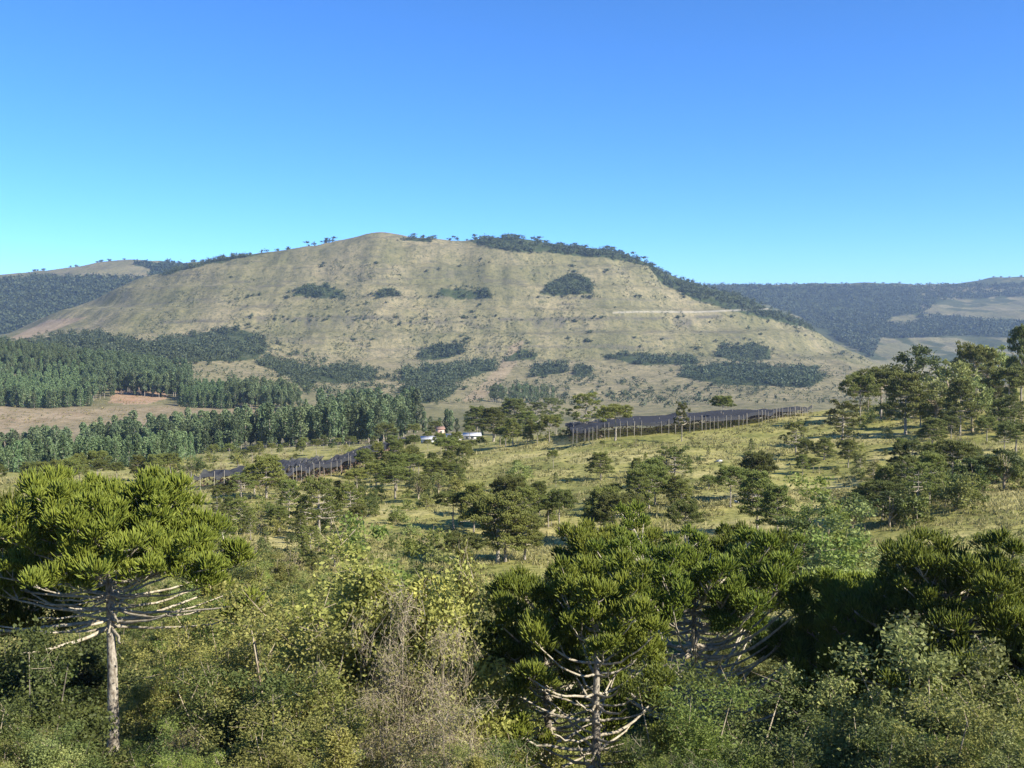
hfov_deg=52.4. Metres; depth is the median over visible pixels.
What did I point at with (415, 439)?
araucaria tree
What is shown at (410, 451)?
araucaria tree
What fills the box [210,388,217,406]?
pine tree
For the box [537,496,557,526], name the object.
araucaria tree
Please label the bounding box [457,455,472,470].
bush
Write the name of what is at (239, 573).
shrub
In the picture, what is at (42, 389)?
pine tree
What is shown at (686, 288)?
woodland
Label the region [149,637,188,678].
shrub
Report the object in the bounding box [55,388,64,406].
pine tree
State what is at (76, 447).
pine tree
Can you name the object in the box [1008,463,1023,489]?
bush
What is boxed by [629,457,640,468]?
araucaria tree
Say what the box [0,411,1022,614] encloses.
bracken
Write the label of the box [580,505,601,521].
araucaria tree
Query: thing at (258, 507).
bush
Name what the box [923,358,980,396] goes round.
broadleaf tree
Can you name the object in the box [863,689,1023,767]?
shrub
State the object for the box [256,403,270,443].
eucalyptus tree
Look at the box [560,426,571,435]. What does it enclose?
bush
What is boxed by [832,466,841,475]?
bush
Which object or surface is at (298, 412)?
eucalyptus tree
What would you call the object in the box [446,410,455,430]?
eucalyptus tree
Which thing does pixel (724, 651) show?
shrub
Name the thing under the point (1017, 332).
araucaria tree
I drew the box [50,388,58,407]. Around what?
pine tree
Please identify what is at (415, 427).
araucaria tree
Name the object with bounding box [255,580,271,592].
bush
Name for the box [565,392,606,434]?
araucaria tree
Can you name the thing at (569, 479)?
bush
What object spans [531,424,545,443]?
araucaria tree
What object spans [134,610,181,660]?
shrub
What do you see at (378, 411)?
eucalyptus tree
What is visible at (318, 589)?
shrub
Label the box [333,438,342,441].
araucaria tree
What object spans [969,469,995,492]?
bush
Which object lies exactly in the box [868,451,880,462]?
bush
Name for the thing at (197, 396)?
pine tree
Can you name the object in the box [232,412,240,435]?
eucalyptus tree
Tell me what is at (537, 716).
shrub
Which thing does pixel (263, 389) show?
eucalyptus tree
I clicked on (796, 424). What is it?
araucaria tree
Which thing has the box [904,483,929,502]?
bush
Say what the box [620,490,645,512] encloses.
araucaria tree
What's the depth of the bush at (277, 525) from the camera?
134.32 m
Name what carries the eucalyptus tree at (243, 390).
on the ground at (626, 310)
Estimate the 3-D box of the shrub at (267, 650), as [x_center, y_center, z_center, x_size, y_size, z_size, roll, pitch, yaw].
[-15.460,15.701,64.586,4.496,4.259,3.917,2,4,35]
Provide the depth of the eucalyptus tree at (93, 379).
946.05 m
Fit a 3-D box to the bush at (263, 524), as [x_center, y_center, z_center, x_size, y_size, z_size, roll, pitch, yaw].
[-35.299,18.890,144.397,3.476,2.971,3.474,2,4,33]
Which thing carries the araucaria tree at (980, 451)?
on the ground at (626, 310)
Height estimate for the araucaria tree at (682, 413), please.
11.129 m
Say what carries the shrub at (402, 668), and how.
on the ground at (626, 310)
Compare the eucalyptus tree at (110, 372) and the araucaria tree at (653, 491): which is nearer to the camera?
the araucaria tree at (653, 491)
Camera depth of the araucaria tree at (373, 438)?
420.44 m
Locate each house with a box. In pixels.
[420,436,436,443]
[435,426,444,432]
[462,432,481,439]
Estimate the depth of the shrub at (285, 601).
84.11 m
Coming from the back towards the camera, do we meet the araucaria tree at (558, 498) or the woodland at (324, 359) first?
the woodland at (324, 359)
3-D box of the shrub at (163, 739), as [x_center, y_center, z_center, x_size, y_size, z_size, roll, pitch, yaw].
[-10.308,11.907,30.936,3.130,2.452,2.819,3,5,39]
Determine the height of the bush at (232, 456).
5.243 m
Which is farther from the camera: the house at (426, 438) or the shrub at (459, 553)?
the house at (426, 438)
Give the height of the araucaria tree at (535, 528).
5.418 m
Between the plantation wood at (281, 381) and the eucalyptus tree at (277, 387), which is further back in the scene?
the plantation wood at (281, 381)
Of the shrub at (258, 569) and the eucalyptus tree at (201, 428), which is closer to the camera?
the shrub at (258, 569)
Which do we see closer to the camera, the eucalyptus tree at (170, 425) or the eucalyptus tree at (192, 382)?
the eucalyptus tree at (170, 425)
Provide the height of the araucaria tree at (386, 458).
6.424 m
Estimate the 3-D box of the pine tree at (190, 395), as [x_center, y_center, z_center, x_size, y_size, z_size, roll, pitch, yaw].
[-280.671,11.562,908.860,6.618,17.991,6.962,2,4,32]
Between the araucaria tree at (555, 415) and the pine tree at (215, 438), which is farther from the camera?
the pine tree at (215, 438)
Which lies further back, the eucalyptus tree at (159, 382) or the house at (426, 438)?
the eucalyptus tree at (159, 382)
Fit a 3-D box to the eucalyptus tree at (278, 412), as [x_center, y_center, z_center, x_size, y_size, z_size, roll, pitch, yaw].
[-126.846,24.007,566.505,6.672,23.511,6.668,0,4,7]
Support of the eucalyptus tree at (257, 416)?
on the ground at (626, 310)
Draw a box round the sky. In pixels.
[0,0,1023,284]
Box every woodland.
[0,335,91,374]
[11,322,281,364]
[159,248,268,274]
[255,351,323,394]
[271,347,459,404]
[287,282,346,298]
[300,362,379,384]
[373,286,400,298]
[393,357,502,384]
[396,379,462,402]
[400,234,435,241]
[413,339,466,360]
[438,285,495,299]
[470,233,565,253]
[478,375,763,410]
[501,349,537,361]
[526,359,572,377]
[540,271,596,295]
[558,243,651,265]
[570,362,594,375]
[601,348,703,365]
[645,262,814,330]
[669,358,832,387]
[712,340,774,360]
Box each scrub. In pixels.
[0,393,295,431]
[120,258,872,403]
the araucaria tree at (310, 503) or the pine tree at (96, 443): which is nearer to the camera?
the araucaria tree at (310, 503)
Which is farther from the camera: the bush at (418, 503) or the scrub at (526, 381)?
the scrub at (526, 381)
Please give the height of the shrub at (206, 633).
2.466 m
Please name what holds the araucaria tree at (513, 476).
on the ground at (626, 310)
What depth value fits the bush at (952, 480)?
134.84 m
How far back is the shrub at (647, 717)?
61.94 m
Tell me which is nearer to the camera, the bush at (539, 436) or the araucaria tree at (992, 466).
the araucaria tree at (992, 466)
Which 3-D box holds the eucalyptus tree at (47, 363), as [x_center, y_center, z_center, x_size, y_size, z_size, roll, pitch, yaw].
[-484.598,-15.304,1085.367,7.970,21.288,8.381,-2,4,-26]
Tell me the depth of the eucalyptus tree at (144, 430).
567.59 m
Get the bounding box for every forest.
[0,272,145,332]
[133,258,186,274]
[700,281,1023,356]
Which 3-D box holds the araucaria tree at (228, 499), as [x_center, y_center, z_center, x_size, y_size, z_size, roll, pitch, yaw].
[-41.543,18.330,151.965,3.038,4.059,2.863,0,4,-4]
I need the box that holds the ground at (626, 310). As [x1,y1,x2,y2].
[0,232,1023,767]
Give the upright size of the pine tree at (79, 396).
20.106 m
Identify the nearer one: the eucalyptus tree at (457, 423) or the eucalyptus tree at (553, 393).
the eucalyptus tree at (457, 423)
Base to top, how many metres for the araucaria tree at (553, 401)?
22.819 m
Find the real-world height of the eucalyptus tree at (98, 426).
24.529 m
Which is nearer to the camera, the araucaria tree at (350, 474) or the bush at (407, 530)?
the bush at (407, 530)
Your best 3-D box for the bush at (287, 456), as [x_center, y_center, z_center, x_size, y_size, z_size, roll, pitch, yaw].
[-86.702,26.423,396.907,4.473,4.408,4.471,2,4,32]
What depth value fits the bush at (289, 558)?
107.40 m
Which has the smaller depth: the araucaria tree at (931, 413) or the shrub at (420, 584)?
the shrub at (420, 584)
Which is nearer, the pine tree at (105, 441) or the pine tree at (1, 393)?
the pine tree at (105, 441)
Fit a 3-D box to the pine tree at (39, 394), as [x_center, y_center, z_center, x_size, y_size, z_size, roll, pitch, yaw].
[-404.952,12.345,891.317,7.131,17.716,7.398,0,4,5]
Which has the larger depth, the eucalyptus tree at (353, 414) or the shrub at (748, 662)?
the eucalyptus tree at (353, 414)
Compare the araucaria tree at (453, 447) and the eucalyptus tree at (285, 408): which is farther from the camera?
the eucalyptus tree at (285, 408)
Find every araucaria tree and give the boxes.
[0,462,271,754]
[0,464,8,477]
[0,486,89,635]
[18,461,28,475]
[21,461,39,471]
[37,461,50,471]
[49,459,68,470]
[56,456,84,475]
[73,452,89,478]
[84,450,112,474]
[89,459,113,475]
[107,462,125,477]
[128,453,145,473]
[144,453,168,466]
[162,452,181,471]
[207,443,220,451]
[209,483,238,499]
[210,488,225,515]
[219,495,236,521]
[223,443,235,454]
[225,496,256,529]
[226,472,254,497]
[236,463,269,494]
[237,507,259,534]
[244,453,289,498]
[244,510,255,539]
[245,445,257,462]
[256,441,265,450]
[261,526,269,543]
[263,505,293,530]
[266,442,276,448]
[270,479,302,517]
[276,444,282,454]
[278,483,296,501]
[288,475,347,532]
[292,515,310,532]
[293,494,319,522]
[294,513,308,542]
[295,439,305,454]
[297,525,308,547]
[298,441,306,454]
[298,533,310,557]
[299,437,308,450]
[300,494,310,519]
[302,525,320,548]
[310,439,321,454]
[313,528,322,551]
[317,535,349,566]
[320,435,328,448]
[320,487,346,521]
[323,489,338,528]
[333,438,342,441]
[333,480,341,487]
[336,481,363,506]
[341,468,368,487]
[342,513,350,535]
[343,435,353,445]
[348,503,366,531]
[354,448,375,466]
[354,486,367,519]
[358,454,374,462]
[362,461,386,488]
[369,435,377,444]
[370,442,384,459]
[370,459,381,482]
[371,465,417,498]
[373,422,399,438]
[381,453,394,464]
[385,435,397,442]
[385,453,409,490]
[388,439,402,453]
[390,439,403,451]
[395,447,422,464]
[398,452,426,477]
[403,439,410,448]
[405,423,421,435]
[408,434,420,442]
[408,445,421,469]
[419,458,445,478]
[422,431,432,435]
[422,439,430,446]
[426,451,439,466]
[428,420,441,432]
[431,436,460,450]
[431,459,450,486]
[431,489,463,528]
[432,432,446,450]
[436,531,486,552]
[441,449,456,471]
[443,463,466,486]
[446,434,460,452]
[451,431,462,438]
[453,443,475,456]
[454,441,469,457]
[457,482,486,532]
[461,489,535,563]
[461,559,637,767]
[463,405,489,432]
[464,425,475,439]
[467,439,477,451]
[475,436,485,442]
[476,406,506,441]
[478,505,536,561]
[489,474,525,495]
[490,474,530,500]
[492,427,501,434]
[497,426,510,445]
[499,543,677,767]
[501,397,532,423]
[503,418,521,445]
[507,515,544,559]
[514,410,538,428]
[516,484,541,516]
[519,424,533,443]
[522,420,535,433]
[526,402,548,431]
[529,480,548,513]
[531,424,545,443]
[535,398,567,416]
[536,413,561,441]
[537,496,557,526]
[542,488,578,528]
[543,517,691,632]
[544,508,557,525]
[546,450,557,466]
[549,414,563,428]
[553,472,558,486]
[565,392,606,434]
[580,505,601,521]
[582,485,619,526]
[583,498,835,725]
[584,452,615,479]
[588,509,617,527]
[593,491,633,520]
[595,403,633,440]
[610,482,622,489]
[620,467,655,514]
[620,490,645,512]
[627,461,670,507]
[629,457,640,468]
[634,481,666,494]
[641,456,668,504]
[656,445,693,473]
[662,474,683,498]
[664,498,705,543]
[668,478,692,504]
[673,401,690,441]
[696,519,805,654]
[699,474,715,488]
[709,395,736,425]
[713,464,746,506]
[735,450,770,497]
[736,468,781,530]
[744,449,778,497]
[748,438,754,449]
[753,484,797,529]
[778,420,813,455]
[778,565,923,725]
[794,454,810,474]
[796,438,814,449]
[796,448,808,459]
[807,457,820,469]
[811,436,835,459]
[824,399,864,439]
[830,523,1023,706]
[835,440,846,454]
[837,439,857,467]
[838,370,883,423]
[839,429,857,442]
[845,481,887,516]
[853,453,867,467]
[854,363,903,418]
[858,478,909,519]
[866,461,878,478]
[873,464,900,494]
[878,370,934,434]
[885,442,910,464]
[892,437,909,446]
[892,455,923,496]
[898,439,922,460]
[900,454,940,477]
[900,460,934,510]
[908,393,932,425]
[909,450,948,504]
[914,416,948,442]
[920,451,946,472]
[921,441,938,462]
[927,400,944,418]
[931,437,978,473]
[932,484,957,506]
[939,377,981,434]
[942,414,961,437]
[947,340,1000,376]
[947,446,971,473]
[967,455,1009,474]
[974,414,998,440]
[974,593,1023,736]
[975,447,983,456]
[978,378,989,391]
[982,365,1023,394]
[985,399,1014,420]
[987,384,1007,397]
[990,419,1023,453]
[991,423,1014,448]
[998,393,1023,422]
[998,408,1018,419]
[1001,386,1019,395]
[1005,324,1023,401]
[1007,401,1023,423]
[1014,405,1023,419]
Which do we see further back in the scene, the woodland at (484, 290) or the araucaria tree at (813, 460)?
the woodland at (484, 290)
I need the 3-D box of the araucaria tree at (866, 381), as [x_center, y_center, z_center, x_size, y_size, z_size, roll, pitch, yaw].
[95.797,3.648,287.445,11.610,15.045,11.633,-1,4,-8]
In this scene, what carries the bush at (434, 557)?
on the ground at (626, 310)
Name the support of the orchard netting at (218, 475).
on the ground at (626, 310)
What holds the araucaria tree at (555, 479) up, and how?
on the ground at (626, 310)
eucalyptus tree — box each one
[0,432,4,447]
[4,432,12,447]
[8,430,21,443]
[17,362,22,374]
[21,363,27,374]
[27,428,35,445]
[34,433,43,440]
[42,425,53,440]
[44,359,51,369]
[49,425,61,445]
[64,428,72,441]
[66,357,70,367]
[75,422,86,438]
[79,377,86,394]
[85,428,90,436]
[86,375,92,397]
[88,373,98,394]
[92,423,104,435]
[97,374,102,393]
[97,427,105,437]
[100,373,107,397]
[102,421,115,438]
[107,369,115,395]
[109,369,117,394]
[109,422,120,435]
[116,368,124,388]
[116,419,124,436]
[117,421,127,438]
[122,372,128,393]
[123,417,132,440]
[126,370,133,394]
[129,369,138,394]
[130,422,139,446]
[136,421,142,433]
[137,372,142,395]
[139,370,149,395]
[141,427,148,446]
[143,370,150,395]
[147,370,157,393]
[148,416,155,433]
[152,415,166,436]
[154,376,162,392]
[160,417,168,435]
[162,372,170,394]
[167,421,174,432]
[168,370,172,395]
[168,372,177,396]
[172,415,181,433]
[174,371,183,393]
[178,373,184,386]
[178,421,187,438]
[184,377,191,388]
[186,419,194,447]
[188,415,198,452]
[190,377,195,387]
[192,421,204,453]
[201,419,212,452]
[205,409,217,444]
[213,414,226,446]
[213,415,228,443]
[221,381,229,398]
[222,410,233,450]
[228,416,240,443]
[231,382,238,407]
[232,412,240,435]
[237,383,242,407]
[237,403,252,448]
[238,418,246,449]
[241,387,246,404]
[245,384,252,403]
[247,386,256,404]
[247,414,257,445]
[252,383,258,404]
[252,409,261,443]
[256,387,262,404]
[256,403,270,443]
[257,418,265,444]
[260,401,278,446]
[261,385,267,403]
[265,387,272,402]
[266,413,279,439]
[267,387,274,403]
[274,384,280,406]
[274,407,285,443]
[278,390,284,408]
[279,407,291,446]
[280,406,288,442]
[282,385,287,405]
[286,406,305,443]
[286,411,298,445]
[287,386,292,404]
[288,390,295,407]
[292,405,308,439]
[295,388,302,406]
[301,399,311,446]
[306,415,312,440]
[309,411,316,445]
[311,400,327,445]
[317,409,329,434]
[322,401,333,436]
[326,407,335,442]
[327,400,340,437]
[333,392,344,403]
[337,403,348,443]
[338,398,352,443]
[344,401,356,444]
[349,410,358,443]
[350,397,364,443]
[355,392,366,407]
[358,411,366,442]
[359,401,372,438]
[362,396,374,443]
[364,409,377,438]
[372,404,383,438]
[378,403,389,441]
[387,409,395,435]
[390,397,401,437]
[395,405,406,437]
[399,407,410,435]
[404,392,415,431]
[405,398,413,431]
[411,388,424,431]
[419,411,428,431]
[427,416,433,435]
[442,409,449,432]
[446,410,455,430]
[453,418,459,432]
[488,385,493,398]
[490,384,495,401]
[492,382,498,398]
[498,383,502,398]
[503,387,507,400]
[508,387,511,398]
[511,384,515,397]
[515,383,522,398]
[521,385,525,399]
[524,384,529,401]
[529,384,534,401]
[534,386,537,400]
[540,383,543,398]
[542,383,547,400]
[546,386,549,400]
[550,386,554,397]
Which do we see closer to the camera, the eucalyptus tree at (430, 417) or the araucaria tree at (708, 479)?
the araucaria tree at (708, 479)
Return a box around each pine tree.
[0,388,4,405]
[0,442,4,470]
[1,386,8,405]
[4,445,13,471]
[5,385,12,405]
[9,385,17,405]
[10,385,19,406]
[10,440,23,472]
[19,386,27,407]
[25,389,33,406]
[26,447,31,462]
[30,390,37,407]
[32,437,43,466]
[36,388,44,406]
[38,387,44,406]
[42,438,51,467]
[44,390,50,406]
[46,390,53,407]
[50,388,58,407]
[50,445,57,464]
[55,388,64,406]
[57,434,68,459]
[59,386,66,406]
[63,388,71,406]
[66,387,73,405]
[71,386,79,405]
[74,444,78,453]
[75,385,84,405]
[82,437,92,466]
[85,386,93,405]
[93,440,100,468]
[101,437,112,465]
[110,441,120,464]
[123,437,133,466]
[131,433,145,463]
[144,441,152,464]
[152,437,160,461]
[160,431,168,453]
[169,434,182,462]
[178,387,183,405]
[182,389,190,406]
[185,432,196,461]
[188,387,194,404]
[190,390,197,407]
[194,430,204,453]
[196,390,200,406]
[199,389,206,407]
[200,431,210,453]
[204,390,210,406]
[207,392,213,407]
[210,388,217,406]
[213,430,219,451]
[215,391,220,407]
[217,392,224,408]
[217,431,224,451]
[223,392,228,407]
[225,392,233,408]
[230,427,240,450]
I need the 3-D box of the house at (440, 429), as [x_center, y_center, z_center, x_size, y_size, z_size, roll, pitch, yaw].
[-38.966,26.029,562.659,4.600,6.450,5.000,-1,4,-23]
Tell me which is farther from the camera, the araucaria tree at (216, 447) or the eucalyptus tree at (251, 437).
the eucalyptus tree at (251, 437)
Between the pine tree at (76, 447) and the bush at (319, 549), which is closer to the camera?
the bush at (319, 549)
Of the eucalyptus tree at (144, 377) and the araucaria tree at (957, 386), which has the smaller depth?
the araucaria tree at (957, 386)
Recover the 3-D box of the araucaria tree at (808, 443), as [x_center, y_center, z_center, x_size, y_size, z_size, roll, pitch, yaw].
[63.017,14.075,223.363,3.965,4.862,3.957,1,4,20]
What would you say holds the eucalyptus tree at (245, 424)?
on the ground at (626, 310)
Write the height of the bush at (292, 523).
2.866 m
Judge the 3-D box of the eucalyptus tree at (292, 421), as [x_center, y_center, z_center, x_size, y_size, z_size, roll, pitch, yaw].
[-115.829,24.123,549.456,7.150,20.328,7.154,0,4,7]
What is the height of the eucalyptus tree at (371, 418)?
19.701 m
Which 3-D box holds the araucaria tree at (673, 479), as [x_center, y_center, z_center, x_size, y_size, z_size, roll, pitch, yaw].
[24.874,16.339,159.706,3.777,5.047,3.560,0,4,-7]
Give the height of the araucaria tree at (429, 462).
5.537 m
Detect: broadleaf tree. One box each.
[404,472,434,499]
[430,472,450,491]
[504,461,534,479]
[831,492,875,527]
[870,490,908,527]
[889,344,942,386]
[918,376,955,417]
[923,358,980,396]
[952,457,994,485]
[957,376,996,430]
[968,344,1020,384]
[980,447,1023,488]
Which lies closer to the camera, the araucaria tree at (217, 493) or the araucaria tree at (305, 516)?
the araucaria tree at (305, 516)
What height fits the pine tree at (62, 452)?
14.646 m
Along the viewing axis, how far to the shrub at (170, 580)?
82.84 m
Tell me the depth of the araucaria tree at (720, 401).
315.37 m
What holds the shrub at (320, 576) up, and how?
on the ground at (626, 310)
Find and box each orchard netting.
[190,455,323,489]
[281,436,413,481]
[561,403,812,440]
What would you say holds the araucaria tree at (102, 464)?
on the ground at (626, 310)
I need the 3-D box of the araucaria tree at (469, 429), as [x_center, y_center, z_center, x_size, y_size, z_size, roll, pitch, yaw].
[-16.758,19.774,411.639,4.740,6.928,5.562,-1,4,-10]
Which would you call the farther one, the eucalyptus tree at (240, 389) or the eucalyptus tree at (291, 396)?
the eucalyptus tree at (240, 389)
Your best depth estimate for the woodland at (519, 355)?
2052.30 m
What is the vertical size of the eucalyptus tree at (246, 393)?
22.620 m
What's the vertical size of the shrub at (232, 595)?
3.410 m
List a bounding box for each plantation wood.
[0,337,82,370]
[0,346,92,406]
[0,430,189,469]
[7,424,71,444]
[81,347,193,396]
[81,396,408,449]
[178,378,229,405]
[226,375,298,407]
[315,386,416,424]
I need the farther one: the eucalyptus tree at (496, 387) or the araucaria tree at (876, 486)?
the eucalyptus tree at (496, 387)
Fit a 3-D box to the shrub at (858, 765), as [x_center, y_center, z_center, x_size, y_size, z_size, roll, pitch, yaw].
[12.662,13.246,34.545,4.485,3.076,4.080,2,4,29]
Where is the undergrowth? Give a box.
[0,528,1023,767]
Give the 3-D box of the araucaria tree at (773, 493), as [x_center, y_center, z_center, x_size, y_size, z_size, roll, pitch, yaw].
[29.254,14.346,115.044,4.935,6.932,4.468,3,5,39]
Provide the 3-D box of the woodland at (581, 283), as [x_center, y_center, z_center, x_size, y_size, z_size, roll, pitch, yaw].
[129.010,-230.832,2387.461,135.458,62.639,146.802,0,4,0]
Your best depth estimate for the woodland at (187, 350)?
1719.54 m
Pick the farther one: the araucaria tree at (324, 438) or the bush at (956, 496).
the araucaria tree at (324, 438)
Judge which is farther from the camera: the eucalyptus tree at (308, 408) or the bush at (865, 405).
the eucalyptus tree at (308, 408)
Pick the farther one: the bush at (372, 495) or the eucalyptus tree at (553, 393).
the eucalyptus tree at (553, 393)
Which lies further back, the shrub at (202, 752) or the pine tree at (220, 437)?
the pine tree at (220, 437)
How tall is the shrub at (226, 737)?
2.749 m
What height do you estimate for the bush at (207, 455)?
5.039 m
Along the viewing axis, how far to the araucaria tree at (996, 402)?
245.74 m
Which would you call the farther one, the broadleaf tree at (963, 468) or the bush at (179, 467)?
the bush at (179, 467)
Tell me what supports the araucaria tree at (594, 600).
on the ground at (626, 310)
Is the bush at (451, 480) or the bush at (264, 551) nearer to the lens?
the bush at (264, 551)
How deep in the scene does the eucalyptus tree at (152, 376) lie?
988.00 m
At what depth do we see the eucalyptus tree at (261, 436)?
551.80 m
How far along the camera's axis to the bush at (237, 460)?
358.96 m
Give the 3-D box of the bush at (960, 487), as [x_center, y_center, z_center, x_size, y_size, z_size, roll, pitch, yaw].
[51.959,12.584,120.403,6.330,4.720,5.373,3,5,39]
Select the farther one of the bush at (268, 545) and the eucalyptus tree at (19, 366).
the eucalyptus tree at (19, 366)
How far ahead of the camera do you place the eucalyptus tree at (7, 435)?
556.94 m
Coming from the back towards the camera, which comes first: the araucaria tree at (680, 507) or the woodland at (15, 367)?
the woodland at (15, 367)
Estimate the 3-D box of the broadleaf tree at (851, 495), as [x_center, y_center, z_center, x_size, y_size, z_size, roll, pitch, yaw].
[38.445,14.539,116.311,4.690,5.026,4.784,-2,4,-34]
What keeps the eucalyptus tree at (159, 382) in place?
on the ground at (626, 310)
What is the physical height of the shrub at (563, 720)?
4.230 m
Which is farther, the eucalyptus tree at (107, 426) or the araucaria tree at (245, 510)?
the eucalyptus tree at (107, 426)
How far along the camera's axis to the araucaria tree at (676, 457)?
186.72 m
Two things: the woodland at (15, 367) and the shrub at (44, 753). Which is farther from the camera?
the woodland at (15, 367)
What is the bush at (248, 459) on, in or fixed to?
on the ground at (626, 310)
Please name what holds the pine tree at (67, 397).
on the ground at (626, 310)
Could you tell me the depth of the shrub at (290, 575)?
99.47 m
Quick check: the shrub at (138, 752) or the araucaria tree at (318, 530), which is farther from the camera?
the araucaria tree at (318, 530)
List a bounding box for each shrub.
[0,585,102,710]
[0,615,133,767]
[0,648,111,767]
[0,710,68,767]
[0,735,33,766]
[0,761,22,767]
[2,585,157,712]
[9,715,120,767]
[18,735,76,767]
[29,732,90,767]
[96,620,140,663]
[109,656,259,767]
[116,612,136,632]
[117,576,153,604]
[119,633,242,741]
[119,678,175,736]
[120,681,171,737]
[121,605,162,643]
[122,723,183,767]
[123,572,368,767]
[128,597,160,624]
[129,588,158,620]
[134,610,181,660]
[136,673,160,698]
[140,714,230,767]
[146,731,196,767]
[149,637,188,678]
[151,581,179,605]
[152,618,213,668]
[153,577,179,606]
[155,584,210,631]
[155,693,191,727]
[159,723,205,767]
[162,647,209,703]
[162,692,335,767]
[164,678,207,737]
[165,656,212,672]
[167,583,204,621]
[172,569,201,591]
[180,599,287,695]
[182,613,204,636]
[182,756,205,767]
[185,595,217,626]
[185,754,227,766]
[186,649,212,669]
[187,596,239,644]
[188,635,237,672]
[190,517,461,757]
[190,620,218,659]
[190,621,221,645]
[192,565,242,604]
[194,739,219,766]
[196,615,229,655]
[200,745,238,767]
[208,592,228,609]
[208,713,246,762]
[212,588,410,765]
[216,662,320,766]
[221,580,244,616]
[222,586,265,622]
[228,562,252,579]
[235,560,281,592]
[236,610,292,663]
[237,555,284,590]
[247,652,409,767]
[249,559,273,581]
[253,642,281,670]
[257,588,291,624]
[262,547,299,584]
[264,586,306,640]
[265,579,290,605]
[281,561,306,585]
[282,577,312,610]
[294,573,314,592]
[298,576,319,597]
[303,559,437,757]
[306,744,366,767]
[307,719,371,767]
[310,590,349,624]
[312,568,493,767]
[314,573,328,594]
[325,510,416,634]
[334,644,442,767]
[347,557,374,571]
[370,676,518,767]
[378,538,573,767]
[379,619,509,767]
[381,561,499,766]
[394,524,451,605]
[404,741,510,767]
[442,534,486,734]
[446,739,501,767]
[462,754,488,767]
[466,730,551,767]
[528,706,555,733]
[533,648,562,670]
[533,678,589,744]
[534,654,576,707]
[571,716,633,762]
[573,668,631,712]
[583,706,629,731]
[591,648,751,767]
[606,665,772,767]
[617,733,707,767]
[618,734,672,767]
[619,647,855,767]
[625,663,644,710]
[642,673,707,722]
[679,757,744,767]
[705,629,735,665]
[712,706,847,767]
[721,637,771,680]
[741,760,812,767]
[752,674,819,733]
[760,658,787,687]
[762,662,801,713]
[763,661,869,767]
[773,503,862,576]
[778,471,875,567]
[781,491,899,611]
[802,528,880,625]
[808,670,914,767]
[811,618,1023,767]
[841,744,906,767]
[844,706,970,767]
[856,717,953,767]
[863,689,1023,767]
[877,609,1023,766]
[923,670,1023,767]
[956,733,1023,767]
[973,726,1023,767]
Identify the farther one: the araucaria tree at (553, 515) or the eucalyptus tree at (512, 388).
the eucalyptus tree at (512, 388)
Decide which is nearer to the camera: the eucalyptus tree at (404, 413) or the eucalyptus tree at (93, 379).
the eucalyptus tree at (404, 413)
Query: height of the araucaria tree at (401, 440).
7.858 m
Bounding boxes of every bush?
[161,462,176,471]
[171,463,188,472]
[184,455,205,467]
[184,459,200,472]
[189,457,209,472]
[203,450,214,461]
[207,523,227,542]
[211,457,230,469]
[213,452,219,461]
[227,448,239,460]
[227,514,256,535]
[230,454,242,466]
[245,450,259,461]
[247,511,270,529]
[250,548,278,570]
[251,502,264,514]
[253,537,264,555]
[254,531,272,552]
[255,495,268,511]
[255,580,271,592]
[256,546,277,563]
[260,501,278,518]
[267,515,288,536]
[280,449,288,458]
[280,541,307,567]
[283,551,303,569]
[285,532,294,543]
[286,544,310,565]
[287,536,317,562]
[288,515,307,533]
[289,450,299,458]
[299,578,313,593]
[303,556,323,571]
[307,512,338,537]
[309,531,324,550]
[312,572,325,588]
[321,511,337,524]
[328,439,339,447]
[328,555,347,570]
[334,445,344,454]
[339,514,355,532]
[342,490,366,505]
[351,476,369,490]
[355,528,376,547]
[355,545,368,561]
[360,485,368,496]
[362,486,379,503]
[366,497,386,514]
[369,481,388,497]
[377,539,387,550]
[383,534,398,550]
[384,502,409,521]
[385,505,406,524]
[395,492,417,510]
[395,550,403,558]
[398,517,424,536]
[400,487,413,498]
[405,555,432,573]
[411,496,425,506]
[413,537,441,559]
[414,475,437,497]
[414,492,438,507]
[420,543,444,565]
[436,552,453,564]
[444,473,463,490]
[447,476,465,490]
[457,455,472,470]
[495,437,504,444]
[536,432,543,440]
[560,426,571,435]
[562,475,573,483]
[694,454,704,461]
[831,421,846,434]
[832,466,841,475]
[846,415,858,427]
[849,459,864,475]
[850,412,875,429]
[855,469,864,479]
[856,443,865,451]
[858,399,874,413]
[861,464,876,477]
[862,407,884,422]
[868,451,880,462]
[870,398,894,415]
[878,487,915,513]
[878,497,908,525]
[880,426,895,437]
[880,480,934,526]
[896,487,939,524]
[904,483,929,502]
[919,481,941,503]
[929,472,988,513]
[932,471,962,501]
[932,472,958,500]
[935,477,978,507]
[938,410,958,429]
[947,455,989,484]
[952,418,968,433]
[959,478,989,504]
[961,409,969,420]
[969,416,986,433]
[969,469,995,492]
[974,451,1007,479]
[979,409,999,430]
[985,467,1012,483]
[988,415,1011,431]
[1008,450,1023,483]
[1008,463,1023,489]
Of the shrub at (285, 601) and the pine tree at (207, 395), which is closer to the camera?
the shrub at (285, 601)
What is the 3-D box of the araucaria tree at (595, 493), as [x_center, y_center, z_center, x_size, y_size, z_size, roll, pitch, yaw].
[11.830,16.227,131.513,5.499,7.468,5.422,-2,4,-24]
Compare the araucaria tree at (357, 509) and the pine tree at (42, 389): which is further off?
the pine tree at (42, 389)
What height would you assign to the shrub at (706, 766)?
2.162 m
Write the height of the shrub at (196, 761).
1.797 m
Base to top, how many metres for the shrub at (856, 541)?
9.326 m
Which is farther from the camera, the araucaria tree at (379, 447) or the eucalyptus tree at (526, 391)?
the eucalyptus tree at (526, 391)

